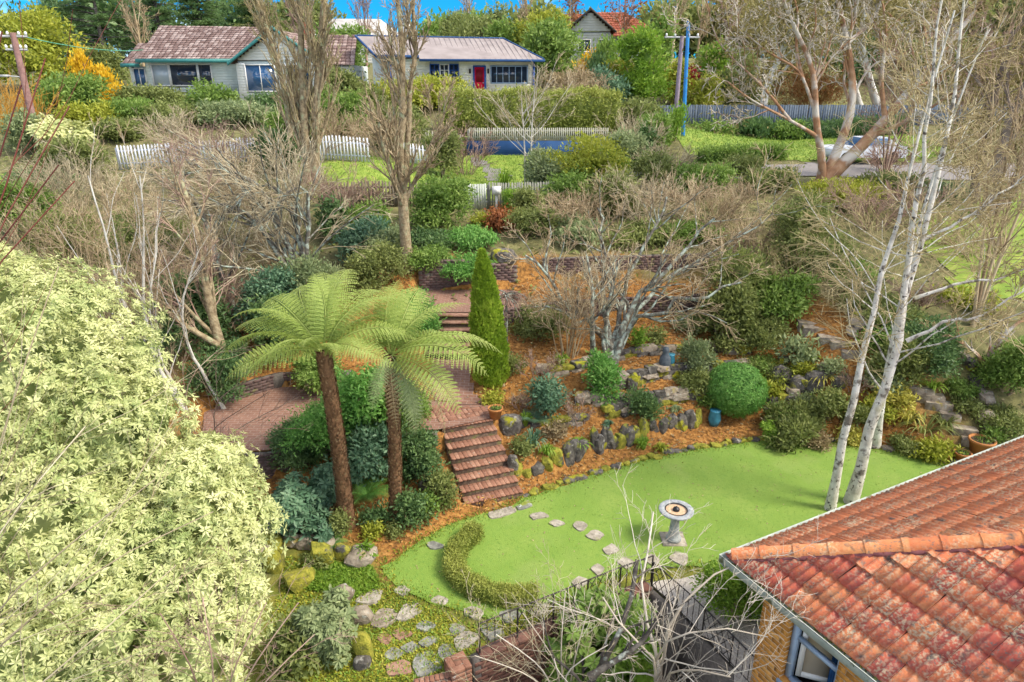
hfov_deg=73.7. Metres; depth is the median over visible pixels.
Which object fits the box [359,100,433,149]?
shrub
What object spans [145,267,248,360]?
shrub
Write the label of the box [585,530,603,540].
stepping stone
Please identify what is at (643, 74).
conifer
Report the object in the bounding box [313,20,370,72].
tree
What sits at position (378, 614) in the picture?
paving stone
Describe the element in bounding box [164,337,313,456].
bare shrub
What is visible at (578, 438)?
strap plant
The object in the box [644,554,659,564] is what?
stepping stone
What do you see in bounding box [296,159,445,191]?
verge grass
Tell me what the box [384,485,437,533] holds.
shrub
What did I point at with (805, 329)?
stone step
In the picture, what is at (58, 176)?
bare shrub
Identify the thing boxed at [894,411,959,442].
strap plant
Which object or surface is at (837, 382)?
boulder
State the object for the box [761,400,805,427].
shrub
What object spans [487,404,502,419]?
plant pot
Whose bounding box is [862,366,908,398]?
garden plant
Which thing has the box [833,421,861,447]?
garden plant
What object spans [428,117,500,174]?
bare shrub
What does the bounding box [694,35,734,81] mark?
shrub
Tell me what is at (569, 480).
stone edging
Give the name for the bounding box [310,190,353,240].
shrub
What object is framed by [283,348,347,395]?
shrub
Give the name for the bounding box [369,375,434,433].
shrub
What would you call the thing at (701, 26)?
bare tree
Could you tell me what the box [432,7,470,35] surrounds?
tree
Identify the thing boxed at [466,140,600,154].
retaining wall
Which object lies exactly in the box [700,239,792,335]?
shrub
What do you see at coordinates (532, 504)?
lawn edge moss
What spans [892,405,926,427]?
strap plant
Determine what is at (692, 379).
shrub
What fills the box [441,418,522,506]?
brick stairs
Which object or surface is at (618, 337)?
lichen tree
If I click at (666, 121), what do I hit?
shrub
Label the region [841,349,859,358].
stone step
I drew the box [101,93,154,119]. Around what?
shrub
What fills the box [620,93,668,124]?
shrub
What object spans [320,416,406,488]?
shrub
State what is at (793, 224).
shrub
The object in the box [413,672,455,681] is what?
brick step
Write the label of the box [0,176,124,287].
bare shrub
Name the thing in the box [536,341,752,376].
rock wall
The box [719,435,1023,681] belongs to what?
brick house
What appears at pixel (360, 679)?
moss cover
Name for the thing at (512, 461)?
boulder
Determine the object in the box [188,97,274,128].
shrub
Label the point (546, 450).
strap plant
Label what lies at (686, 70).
power pole
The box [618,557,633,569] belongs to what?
stepping stone
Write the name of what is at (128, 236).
shrub
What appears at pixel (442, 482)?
shrub
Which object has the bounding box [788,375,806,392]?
boulder
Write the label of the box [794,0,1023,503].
silver birch
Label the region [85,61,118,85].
golden tree
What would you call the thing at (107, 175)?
bare shrub
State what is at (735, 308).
shrub
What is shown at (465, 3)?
bare tree
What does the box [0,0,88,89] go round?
tree
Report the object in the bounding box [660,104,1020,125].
paling fence
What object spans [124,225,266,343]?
bare shrub
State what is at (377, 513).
shrub
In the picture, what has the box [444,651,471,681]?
brick pier
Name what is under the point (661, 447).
strap plant
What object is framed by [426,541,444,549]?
stepping stone
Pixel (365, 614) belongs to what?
boulder
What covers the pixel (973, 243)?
bare shrub
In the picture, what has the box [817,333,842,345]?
stone step
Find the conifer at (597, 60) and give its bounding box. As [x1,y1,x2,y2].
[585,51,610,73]
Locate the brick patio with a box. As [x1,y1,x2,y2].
[203,386,489,450]
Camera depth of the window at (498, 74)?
46.81 m
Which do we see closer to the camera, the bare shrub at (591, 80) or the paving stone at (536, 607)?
the paving stone at (536, 607)
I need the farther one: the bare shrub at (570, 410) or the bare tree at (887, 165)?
the bare tree at (887, 165)
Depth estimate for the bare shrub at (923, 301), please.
19.52 m
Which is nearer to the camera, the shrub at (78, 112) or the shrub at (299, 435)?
the shrub at (299, 435)
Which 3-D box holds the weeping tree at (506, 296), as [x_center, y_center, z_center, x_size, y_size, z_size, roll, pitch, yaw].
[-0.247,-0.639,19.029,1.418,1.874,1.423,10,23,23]
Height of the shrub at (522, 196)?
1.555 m
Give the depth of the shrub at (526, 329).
19.66 m
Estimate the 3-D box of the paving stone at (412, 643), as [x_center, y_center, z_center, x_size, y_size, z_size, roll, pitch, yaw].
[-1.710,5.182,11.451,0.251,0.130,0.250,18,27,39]
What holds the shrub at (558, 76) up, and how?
on the ground at (526, 272)
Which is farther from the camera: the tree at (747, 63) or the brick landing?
the tree at (747, 63)
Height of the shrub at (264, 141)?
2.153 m
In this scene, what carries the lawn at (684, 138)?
on the ground at (526, 272)
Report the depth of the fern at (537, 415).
17.06 m
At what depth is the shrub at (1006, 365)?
17.18 m
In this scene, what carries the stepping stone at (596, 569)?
on the lawn at (568, 498)
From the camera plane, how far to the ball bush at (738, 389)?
18.01 m
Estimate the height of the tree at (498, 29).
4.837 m
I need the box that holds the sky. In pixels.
[0,0,919,60]
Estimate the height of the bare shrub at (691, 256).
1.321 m
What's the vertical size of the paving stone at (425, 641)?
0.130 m
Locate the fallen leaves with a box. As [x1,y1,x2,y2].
[9,195,1023,524]
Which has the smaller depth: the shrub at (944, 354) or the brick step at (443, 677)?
the brick step at (443, 677)
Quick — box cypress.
[467,247,511,388]
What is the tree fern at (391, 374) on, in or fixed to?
on the ground at (526, 272)
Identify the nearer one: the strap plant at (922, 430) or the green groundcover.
the green groundcover
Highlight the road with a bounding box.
[733,162,1014,180]
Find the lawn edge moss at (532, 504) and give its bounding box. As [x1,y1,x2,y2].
[375,429,950,631]
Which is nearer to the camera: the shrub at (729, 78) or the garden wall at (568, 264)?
the garden wall at (568, 264)
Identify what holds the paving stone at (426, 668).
on the ground at (526, 272)
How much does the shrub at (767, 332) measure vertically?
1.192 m
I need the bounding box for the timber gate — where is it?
[464,183,486,208]
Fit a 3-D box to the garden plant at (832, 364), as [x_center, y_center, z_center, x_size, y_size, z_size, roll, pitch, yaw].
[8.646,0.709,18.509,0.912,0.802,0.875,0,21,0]
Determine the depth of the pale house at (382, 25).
79.08 m
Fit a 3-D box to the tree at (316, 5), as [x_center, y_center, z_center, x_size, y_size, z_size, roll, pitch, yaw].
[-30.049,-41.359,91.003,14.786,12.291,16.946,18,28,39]
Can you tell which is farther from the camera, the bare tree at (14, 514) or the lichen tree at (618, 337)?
the lichen tree at (618, 337)
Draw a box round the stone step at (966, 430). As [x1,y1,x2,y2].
[951,423,978,435]
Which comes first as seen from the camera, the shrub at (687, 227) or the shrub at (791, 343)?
the shrub at (791, 343)
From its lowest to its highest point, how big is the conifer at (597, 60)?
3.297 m
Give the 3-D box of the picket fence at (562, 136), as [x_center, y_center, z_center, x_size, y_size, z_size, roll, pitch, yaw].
[1.424,-11.286,37.554,7.751,0.917,0.131,0,21,-1]
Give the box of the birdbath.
[658,499,693,545]
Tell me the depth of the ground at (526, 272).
19.54 m
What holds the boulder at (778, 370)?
on the ground at (526, 272)
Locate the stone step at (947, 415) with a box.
[938,410,961,422]
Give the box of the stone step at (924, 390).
[906,385,934,395]
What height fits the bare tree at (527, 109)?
5.859 m
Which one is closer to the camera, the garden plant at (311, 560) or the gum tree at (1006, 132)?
the garden plant at (311, 560)
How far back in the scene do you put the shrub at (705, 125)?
41.36 m
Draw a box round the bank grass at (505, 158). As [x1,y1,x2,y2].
[439,155,580,198]
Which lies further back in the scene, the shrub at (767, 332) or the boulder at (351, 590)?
the shrub at (767, 332)
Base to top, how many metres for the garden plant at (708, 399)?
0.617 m
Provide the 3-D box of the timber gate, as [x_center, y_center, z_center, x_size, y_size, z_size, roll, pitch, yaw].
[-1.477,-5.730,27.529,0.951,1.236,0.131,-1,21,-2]
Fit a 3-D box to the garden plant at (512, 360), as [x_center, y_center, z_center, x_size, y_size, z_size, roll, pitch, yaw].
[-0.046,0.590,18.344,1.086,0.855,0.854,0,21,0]
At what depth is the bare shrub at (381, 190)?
26.27 m
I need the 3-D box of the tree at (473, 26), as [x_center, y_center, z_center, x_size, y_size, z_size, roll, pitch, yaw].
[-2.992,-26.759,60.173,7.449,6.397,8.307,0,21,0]
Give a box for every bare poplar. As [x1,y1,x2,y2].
[244,0,309,169]
[259,0,342,183]
[355,0,462,271]
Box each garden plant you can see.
[288,547,335,571]
[357,520,385,543]
[383,519,405,541]
[417,487,446,517]
[501,351,529,376]
[504,431,538,460]
[535,418,570,444]
[643,321,670,346]
[668,309,704,335]
[695,395,717,409]
[705,330,746,355]
[737,354,765,371]
[758,430,801,453]
[765,362,794,385]
[786,360,818,377]
[789,389,817,404]
[801,428,837,452]
[810,388,849,414]
[815,353,848,376]
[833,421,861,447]
[838,402,884,427]
[849,323,890,354]
[856,390,902,425]
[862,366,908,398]
[882,430,923,458]
[947,390,986,417]
[977,416,1017,443]
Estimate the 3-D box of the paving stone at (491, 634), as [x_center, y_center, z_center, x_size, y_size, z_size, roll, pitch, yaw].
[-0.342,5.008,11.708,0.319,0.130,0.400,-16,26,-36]
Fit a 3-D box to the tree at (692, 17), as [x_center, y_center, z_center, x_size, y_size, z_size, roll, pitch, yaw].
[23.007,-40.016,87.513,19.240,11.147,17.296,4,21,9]
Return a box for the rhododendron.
[0,239,288,681]
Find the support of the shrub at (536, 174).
on the ground at (526, 272)
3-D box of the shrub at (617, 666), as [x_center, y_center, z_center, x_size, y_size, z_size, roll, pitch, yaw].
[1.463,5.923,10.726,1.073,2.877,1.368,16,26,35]
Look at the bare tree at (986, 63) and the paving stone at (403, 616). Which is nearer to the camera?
the paving stone at (403, 616)
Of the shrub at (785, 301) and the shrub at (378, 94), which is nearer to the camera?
the shrub at (785, 301)
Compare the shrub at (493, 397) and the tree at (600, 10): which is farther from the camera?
the tree at (600, 10)
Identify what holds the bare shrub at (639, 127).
on the ground at (526, 272)
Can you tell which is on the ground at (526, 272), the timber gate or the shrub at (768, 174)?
the shrub at (768, 174)
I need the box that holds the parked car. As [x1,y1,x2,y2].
[824,136,907,162]
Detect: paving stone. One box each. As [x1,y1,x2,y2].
[355,586,382,605]
[370,608,397,628]
[376,631,392,645]
[384,647,402,660]
[386,659,411,676]
[392,628,412,640]
[394,585,409,596]
[396,601,422,621]
[401,641,419,652]
[412,650,441,677]
[416,620,435,631]
[418,636,438,647]
[431,595,447,605]
[438,643,454,662]
[449,623,464,634]
[454,631,477,651]
[464,606,483,620]
[480,623,504,642]
[499,609,520,623]
[527,602,546,615]
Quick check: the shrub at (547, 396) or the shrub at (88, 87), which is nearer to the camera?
the shrub at (547, 396)
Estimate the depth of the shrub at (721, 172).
27.06 m
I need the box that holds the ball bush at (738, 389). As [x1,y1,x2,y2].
[705,359,770,418]
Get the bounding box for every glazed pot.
[669,352,674,363]
[708,408,720,426]
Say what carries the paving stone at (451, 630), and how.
on the ground at (526, 272)
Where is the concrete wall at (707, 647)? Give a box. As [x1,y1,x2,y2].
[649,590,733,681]
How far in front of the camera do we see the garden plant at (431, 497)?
14.37 m
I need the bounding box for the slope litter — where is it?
[0,81,1023,319]
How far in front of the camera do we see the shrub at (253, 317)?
17.85 m
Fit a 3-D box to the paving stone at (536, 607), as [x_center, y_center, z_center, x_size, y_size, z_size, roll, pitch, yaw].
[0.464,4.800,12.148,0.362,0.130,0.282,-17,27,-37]
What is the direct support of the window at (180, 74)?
in the weatherboard house at (234, 58)
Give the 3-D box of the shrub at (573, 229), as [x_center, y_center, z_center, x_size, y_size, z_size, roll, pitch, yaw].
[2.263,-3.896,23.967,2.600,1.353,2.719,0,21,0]
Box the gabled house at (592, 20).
[562,8,647,60]
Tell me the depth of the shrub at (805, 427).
17.58 m
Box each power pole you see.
[0,31,38,149]
[664,33,699,108]
[681,21,689,135]
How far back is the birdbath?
13.73 m
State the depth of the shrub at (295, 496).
13.57 m
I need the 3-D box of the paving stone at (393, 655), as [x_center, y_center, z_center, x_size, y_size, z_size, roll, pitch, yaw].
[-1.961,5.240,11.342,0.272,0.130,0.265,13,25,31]
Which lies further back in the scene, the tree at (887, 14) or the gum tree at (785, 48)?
the tree at (887, 14)
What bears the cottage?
on the ground at (526, 272)
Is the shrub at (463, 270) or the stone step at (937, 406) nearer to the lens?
the stone step at (937, 406)
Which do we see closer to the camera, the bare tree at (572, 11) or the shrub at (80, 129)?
the shrub at (80, 129)
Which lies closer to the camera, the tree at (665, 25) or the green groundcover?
the green groundcover
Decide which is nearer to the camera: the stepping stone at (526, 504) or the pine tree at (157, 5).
the stepping stone at (526, 504)
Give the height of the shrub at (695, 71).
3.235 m
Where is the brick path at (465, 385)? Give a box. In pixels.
[430,358,481,404]
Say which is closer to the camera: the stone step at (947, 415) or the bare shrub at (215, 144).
the stone step at (947, 415)
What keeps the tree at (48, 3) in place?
on the ground at (526, 272)
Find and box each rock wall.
[261,523,377,567]
[514,447,563,477]
[521,413,589,428]
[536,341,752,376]
[562,408,702,467]
[574,390,627,406]
[596,358,748,390]
[600,386,707,419]
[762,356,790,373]
[763,362,838,413]
[846,305,870,337]
[958,344,995,427]
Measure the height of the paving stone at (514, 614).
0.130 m
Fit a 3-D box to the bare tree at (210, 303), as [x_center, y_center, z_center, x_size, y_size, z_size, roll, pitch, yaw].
[-8.009,-1.881,16.885,2.006,6.315,2.290,0,21,0]
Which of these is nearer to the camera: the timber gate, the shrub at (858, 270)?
the shrub at (858, 270)
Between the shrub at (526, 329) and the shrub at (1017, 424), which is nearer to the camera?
the shrub at (1017, 424)
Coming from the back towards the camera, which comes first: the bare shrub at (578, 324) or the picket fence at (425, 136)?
the picket fence at (425, 136)
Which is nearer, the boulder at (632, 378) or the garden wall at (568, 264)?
the boulder at (632, 378)
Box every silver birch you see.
[767,0,1023,510]
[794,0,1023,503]
[808,3,1019,448]
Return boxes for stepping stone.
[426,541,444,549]
[488,506,516,518]
[516,500,532,509]
[530,512,548,519]
[549,519,564,526]
[571,576,586,589]
[573,520,587,531]
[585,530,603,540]
[591,563,604,574]
[603,543,618,554]
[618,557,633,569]
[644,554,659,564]
[669,552,687,567]
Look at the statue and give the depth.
18.85 m
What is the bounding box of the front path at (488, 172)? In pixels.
[471,156,510,180]
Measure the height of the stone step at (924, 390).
0.290 m
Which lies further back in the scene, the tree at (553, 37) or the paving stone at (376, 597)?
the tree at (553, 37)
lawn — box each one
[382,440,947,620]
[677,127,946,161]
[911,193,1023,308]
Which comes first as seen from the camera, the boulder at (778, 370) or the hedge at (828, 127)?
the boulder at (778, 370)
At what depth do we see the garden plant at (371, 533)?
13.75 m
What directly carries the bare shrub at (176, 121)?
on the ground at (526, 272)
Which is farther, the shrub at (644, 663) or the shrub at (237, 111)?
the shrub at (237, 111)
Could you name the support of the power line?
attached to the power pole at (16, 47)
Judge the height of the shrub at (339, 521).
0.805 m
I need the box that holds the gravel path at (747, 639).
[653,574,761,681]
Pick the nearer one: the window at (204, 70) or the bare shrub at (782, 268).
the bare shrub at (782, 268)
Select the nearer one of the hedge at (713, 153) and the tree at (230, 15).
the hedge at (713, 153)
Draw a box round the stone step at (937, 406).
[925,400,953,411]
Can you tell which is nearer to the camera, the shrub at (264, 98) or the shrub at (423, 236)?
the shrub at (423, 236)
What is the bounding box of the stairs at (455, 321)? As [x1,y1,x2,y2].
[425,312,469,359]
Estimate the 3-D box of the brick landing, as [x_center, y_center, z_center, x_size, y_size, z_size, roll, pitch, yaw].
[-1.330,1.909,16.867,1.940,0.347,1.074,0,21,0]
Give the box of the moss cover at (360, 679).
[263,555,611,681]
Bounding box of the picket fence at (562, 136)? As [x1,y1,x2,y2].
[467,127,608,140]
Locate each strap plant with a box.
[489,167,515,189]
[520,410,533,426]
[521,427,547,450]
[535,442,555,455]
[552,351,570,366]
[566,436,591,449]
[600,420,614,427]
[630,435,651,449]
[651,441,669,452]
[666,405,683,413]
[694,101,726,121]
[810,376,834,386]
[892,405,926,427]
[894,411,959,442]
[917,378,947,393]
[926,412,963,431]
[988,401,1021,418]
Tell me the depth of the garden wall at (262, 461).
15.16 m
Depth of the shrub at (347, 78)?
43.17 m
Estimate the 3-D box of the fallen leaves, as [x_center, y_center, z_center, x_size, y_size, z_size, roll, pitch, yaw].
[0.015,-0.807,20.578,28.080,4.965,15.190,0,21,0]
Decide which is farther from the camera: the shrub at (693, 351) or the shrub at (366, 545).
the shrub at (693, 351)
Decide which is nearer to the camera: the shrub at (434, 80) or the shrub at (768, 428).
the shrub at (768, 428)
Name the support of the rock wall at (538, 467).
on the ground at (526, 272)
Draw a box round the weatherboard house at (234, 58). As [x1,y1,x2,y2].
[120,22,368,100]
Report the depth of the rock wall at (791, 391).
18.60 m
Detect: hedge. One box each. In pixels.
[436,82,626,135]
[439,517,543,609]
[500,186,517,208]
[693,140,793,162]
[789,111,912,138]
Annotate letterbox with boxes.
[492,186,500,208]
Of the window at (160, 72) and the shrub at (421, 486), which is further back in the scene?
the window at (160, 72)
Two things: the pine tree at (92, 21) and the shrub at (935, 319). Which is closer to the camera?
the shrub at (935, 319)
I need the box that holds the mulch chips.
[180,275,923,565]
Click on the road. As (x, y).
(811, 169)
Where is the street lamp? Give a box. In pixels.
[0,75,19,77]
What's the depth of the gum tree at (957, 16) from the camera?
62.44 m
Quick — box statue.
[659,347,670,365]
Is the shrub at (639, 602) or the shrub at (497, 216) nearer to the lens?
the shrub at (639, 602)
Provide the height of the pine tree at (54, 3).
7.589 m
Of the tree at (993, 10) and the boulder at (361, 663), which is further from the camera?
the tree at (993, 10)
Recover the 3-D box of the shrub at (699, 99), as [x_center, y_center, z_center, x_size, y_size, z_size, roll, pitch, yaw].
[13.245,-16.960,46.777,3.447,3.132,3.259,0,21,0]
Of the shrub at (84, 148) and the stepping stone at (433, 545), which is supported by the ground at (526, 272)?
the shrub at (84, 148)
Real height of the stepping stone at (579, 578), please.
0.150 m
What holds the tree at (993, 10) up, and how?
on the ground at (526, 272)
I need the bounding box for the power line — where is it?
[28,37,138,50]
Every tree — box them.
[0,0,42,60]
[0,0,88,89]
[0,0,120,412]
[0,266,245,681]
[2,0,83,61]
[20,112,225,409]
[35,0,95,44]
[40,0,157,60]
[42,0,185,61]
[53,38,130,86]
[63,39,96,77]
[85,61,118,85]
[102,0,193,55]
[110,95,397,321]
[117,0,159,65]
[123,132,235,382]
[164,0,293,60]
[168,0,224,26]
[226,0,346,60]
[228,0,293,37]
[280,0,313,60]
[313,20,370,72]
[346,0,374,68]
[411,0,503,35]
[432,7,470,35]
[439,0,514,36]
[454,0,475,17]
[472,52,586,181]
[481,15,526,44]
[484,0,569,27]
[496,141,865,364]
[498,285,530,341]
[503,464,827,681]
[509,4,572,73]
[512,550,691,681]
[513,0,534,21]
[518,10,589,86]
[558,0,585,31]
[566,5,645,36]
[576,240,641,354]
[601,0,647,59]
[628,0,749,57]
[644,1,679,65]
[650,0,1006,181]
[659,0,689,65]
[690,0,833,58]
[691,40,760,77]
[695,0,716,61]
[714,0,746,41]
[726,0,862,115]
[753,47,808,94]
[778,0,943,56]
[787,0,923,111]
[819,20,913,81]
[857,0,958,171]
[865,0,971,59]
[887,26,976,86]
[903,0,1022,49]
[915,0,1023,203]
[916,0,1022,147]
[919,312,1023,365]
[934,0,1023,327]
[952,29,1023,102]
[957,0,1023,51]
[960,26,1023,218]
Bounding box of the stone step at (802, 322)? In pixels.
[796,319,817,331]
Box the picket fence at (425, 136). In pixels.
[412,129,462,152]
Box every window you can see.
[132,68,147,86]
[150,64,171,85]
[168,64,199,85]
[197,64,212,85]
[244,64,276,91]
[285,64,308,85]
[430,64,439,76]
[439,64,448,77]
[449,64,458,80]
[490,66,527,83]
[578,39,590,51]
[776,624,838,681]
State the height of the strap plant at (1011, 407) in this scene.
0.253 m
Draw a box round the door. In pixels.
[475,67,483,89]
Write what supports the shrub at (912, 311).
on the ground at (526, 272)
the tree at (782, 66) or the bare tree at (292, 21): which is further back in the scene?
the bare tree at (292, 21)
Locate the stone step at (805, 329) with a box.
[801,325,825,336]
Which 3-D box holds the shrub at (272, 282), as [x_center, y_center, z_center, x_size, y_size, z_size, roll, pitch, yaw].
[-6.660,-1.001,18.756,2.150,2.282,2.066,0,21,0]
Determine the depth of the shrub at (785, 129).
40.61 m
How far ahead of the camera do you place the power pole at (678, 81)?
39.31 m
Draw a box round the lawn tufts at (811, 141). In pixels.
[678,127,954,163]
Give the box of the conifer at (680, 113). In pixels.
[666,99,690,141]
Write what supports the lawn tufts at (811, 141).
on the lawn at (684, 138)
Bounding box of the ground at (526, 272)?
[0,58,1023,681]
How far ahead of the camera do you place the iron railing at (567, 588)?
11.45 m
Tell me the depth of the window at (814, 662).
9.30 m
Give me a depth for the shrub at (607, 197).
25.47 m
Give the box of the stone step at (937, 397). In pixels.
[915,393,945,402]
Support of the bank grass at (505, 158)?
on the ground at (526, 272)
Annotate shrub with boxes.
[0,68,47,133]
[0,107,42,154]
[0,126,122,222]
[0,164,82,192]
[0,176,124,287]
[0,177,65,232]
[2,79,63,118]
[17,204,119,285]
[22,112,99,156]
[29,69,115,114]
[29,127,113,176]
[37,204,178,348]
[40,169,192,260]
[41,536,355,681]
[46,96,121,128]
[74,150,158,199]
[87,115,156,142]
[87,199,192,313]
[99,81,127,99]
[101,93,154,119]
[109,79,187,105]
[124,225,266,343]
[131,104,204,150]
[132,96,208,132]
[139,112,263,179]
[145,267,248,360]
[149,210,272,307]
[159,155,253,216]
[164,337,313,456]
[178,77,243,109]
[179,334,259,405]
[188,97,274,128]
[209,143,313,245]
[231,261,298,332]
[232,216,322,277]
[238,289,304,367]
[241,88,283,113]
[246,122,301,168]
[256,601,324,681]
[259,101,329,137]
[263,471,335,546]
[264,412,330,475]
[271,244,349,311]
[278,397,355,456]
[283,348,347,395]
[287,595,358,670]
[296,159,366,226]
[308,80,338,101]
[308,357,405,447]
[308,461,336,511]
[310,84,371,135]
[310,96,369,149]
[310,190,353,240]
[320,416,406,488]
[320,584,358,632]
[326,64,372,93]
[326,212,391,262]
[327,506,358,540]
[338,80,396,114]
[338,193,396,233]
[339,236,415,296]
[342,108,423,159]
[350,176,395,206]
[353,538,378,564]
[355,497,396,534]
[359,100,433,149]
[359,219,399,258]
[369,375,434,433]
[372,70,470,110]
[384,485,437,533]
[385,284,446,341]
[385,421,449,485]
[396,241,451,274]
[409,168,480,229]
[410,224,458,251]
[420,127,466,176]
[423,465,460,513]
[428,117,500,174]
[438,247,496,284]
[440,220,502,253]
[441,538,647,681]
[467,209,490,225]
[479,384,505,405]
[482,201,516,233]
[501,201,562,238]
[504,184,550,209]
[504,387,534,411]
[508,302,572,343]
[513,342,565,379]
[518,142,565,190]
[519,371,575,418]
[522,247,622,358]
[532,130,638,181]
[532,177,627,227]
[533,64,599,97]
[536,624,598,681]
[537,163,595,207]
[543,210,611,249]
[547,58,616,97]
[553,582,634,667]
[558,390,598,428]
[568,45,595,72]
[577,166,646,218]
[580,347,625,408]
[582,645,636,681]
[583,146,633,176]
[585,62,634,102]
[590,160,711,224]
[593,103,672,153]
[599,587,657,681]
[600,123,654,168]
[602,53,634,78]
[602,215,683,252]
[610,603,662,681]
[619,383,667,424]
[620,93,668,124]
[626,324,650,350]
[629,146,681,192]
[632,105,678,150]
[632,139,704,171]
[633,118,660,151]
[646,170,784,232]
[654,55,696,104]
[660,214,729,248]
[665,159,740,202]
[670,365,712,397]
[674,237,745,267]
[674,332,720,374]
[680,69,725,111]
[685,273,764,339]
[687,64,701,93]
[688,549,763,626]
[689,114,743,135]
[691,206,785,263]
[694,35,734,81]
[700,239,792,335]
[704,65,763,108]
[720,150,767,175]
[732,163,804,192]
[735,111,779,138]
[735,314,791,355]
[738,349,778,374]
[748,266,823,326]
[753,232,839,297]
[755,191,885,264]
[758,419,777,445]
[759,397,830,448]
[760,373,788,398]
[761,225,865,273]
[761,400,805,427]
[762,185,840,262]
[764,117,808,140]
[768,61,858,111]
[769,328,829,373]
[794,174,892,205]
[801,257,894,293]
[805,384,850,423]
[808,269,882,312]
[819,167,958,233]
[830,287,930,328]
[833,368,878,392]
[844,168,929,197]
[859,138,931,171]
[861,380,920,416]
[863,323,936,388]
[865,308,967,347]
[866,194,1023,248]
[886,276,950,308]
[900,173,975,204]
[905,316,971,381]
[908,431,963,465]
[927,343,970,372]
[931,219,1023,276]
[931,280,1009,315]
[942,374,986,400]
[969,335,1023,395]
[969,402,1023,439]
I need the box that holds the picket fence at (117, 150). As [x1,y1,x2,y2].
[115,135,369,169]
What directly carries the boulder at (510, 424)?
on the ground at (526, 272)
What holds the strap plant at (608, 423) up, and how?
on the ground at (526, 272)
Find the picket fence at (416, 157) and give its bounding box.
[410,143,425,163]
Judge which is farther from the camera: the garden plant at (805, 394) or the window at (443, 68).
the window at (443, 68)
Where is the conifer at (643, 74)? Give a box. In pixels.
[606,20,673,104]
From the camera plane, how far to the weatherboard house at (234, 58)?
46.58 m
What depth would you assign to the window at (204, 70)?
46.53 m
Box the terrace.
[419,290,524,311]
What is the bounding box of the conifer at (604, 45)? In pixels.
[589,32,618,69]
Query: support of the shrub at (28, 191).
on the ground at (526, 272)
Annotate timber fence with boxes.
[321,180,462,206]
[487,170,651,208]
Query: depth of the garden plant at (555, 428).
16.72 m
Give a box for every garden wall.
[216,370,350,403]
[238,431,437,478]
[418,259,517,290]
[470,580,652,681]
[504,292,707,325]
[542,253,722,276]
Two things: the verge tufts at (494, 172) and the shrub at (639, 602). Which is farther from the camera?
the verge tufts at (494, 172)
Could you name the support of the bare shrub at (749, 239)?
on the ground at (526, 272)
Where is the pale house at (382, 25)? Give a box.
[314,19,397,62]
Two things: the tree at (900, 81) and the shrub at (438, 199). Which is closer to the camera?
the shrub at (438, 199)
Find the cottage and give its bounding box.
[354,17,544,96]
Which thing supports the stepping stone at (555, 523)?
on the lawn at (568, 498)
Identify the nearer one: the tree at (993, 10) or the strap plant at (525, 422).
the strap plant at (525, 422)
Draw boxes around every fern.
[221,269,414,530]
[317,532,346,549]
[334,279,501,522]
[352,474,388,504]
[521,408,549,423]
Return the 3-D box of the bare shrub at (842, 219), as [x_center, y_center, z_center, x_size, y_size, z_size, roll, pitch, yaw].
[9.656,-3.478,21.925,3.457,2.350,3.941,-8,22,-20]
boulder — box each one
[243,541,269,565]
[260,530,282,553]
[262,548,283,573]
[283,565,315,593]
[308,541,333,565]
[334,583,354,599]
[352,605,373,625]
[352,631,373,659]
[353,655,371,671]
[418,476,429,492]
[490,248,516,264]
[499,413,521,435]
[507,454,518,470]
[626,372,637,391]
[771,365,792,387]
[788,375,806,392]
[804,370,827,394]
[830,374,847,388]
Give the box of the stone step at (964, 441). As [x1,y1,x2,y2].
[961,435,997,446]
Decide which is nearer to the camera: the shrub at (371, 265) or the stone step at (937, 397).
the stone step at (937, 397)
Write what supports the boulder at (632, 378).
on the ground at (526, 272)
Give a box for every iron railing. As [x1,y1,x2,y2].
[478,555,653,653]
[651,562,753,681]
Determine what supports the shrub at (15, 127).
on the ground at (526, 272)
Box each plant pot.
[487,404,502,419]
[954,448,972,460]
[968,433,996,453]
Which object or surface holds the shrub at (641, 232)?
on the ground at (526, 272)
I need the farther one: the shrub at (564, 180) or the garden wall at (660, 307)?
the shrub at (564, 180)
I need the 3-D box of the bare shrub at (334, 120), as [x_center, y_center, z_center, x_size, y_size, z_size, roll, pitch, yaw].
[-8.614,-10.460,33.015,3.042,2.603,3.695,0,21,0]
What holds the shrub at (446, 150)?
on the ground at (526, 272)
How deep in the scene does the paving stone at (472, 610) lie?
12.02 m
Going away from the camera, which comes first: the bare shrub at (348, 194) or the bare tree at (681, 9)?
the bare shrub at (348, 194)
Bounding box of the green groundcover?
[303,560,382,597]
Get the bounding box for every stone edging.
[522,435,901,496]
[881,445,957,462]
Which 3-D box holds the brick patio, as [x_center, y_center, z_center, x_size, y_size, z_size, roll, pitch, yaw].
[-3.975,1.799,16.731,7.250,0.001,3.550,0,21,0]
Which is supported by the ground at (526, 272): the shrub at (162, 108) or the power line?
the shrub at (162, 108)
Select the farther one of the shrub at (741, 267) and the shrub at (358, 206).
the shrub at (358, 206)
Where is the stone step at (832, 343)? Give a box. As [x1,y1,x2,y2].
[829,339,855,349]
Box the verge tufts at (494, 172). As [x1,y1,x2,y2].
[284,153,564,197]
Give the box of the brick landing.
[427,403,488,421]
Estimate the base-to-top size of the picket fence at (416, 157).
1.288 m
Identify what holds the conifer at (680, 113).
on the ground at (526, 272)

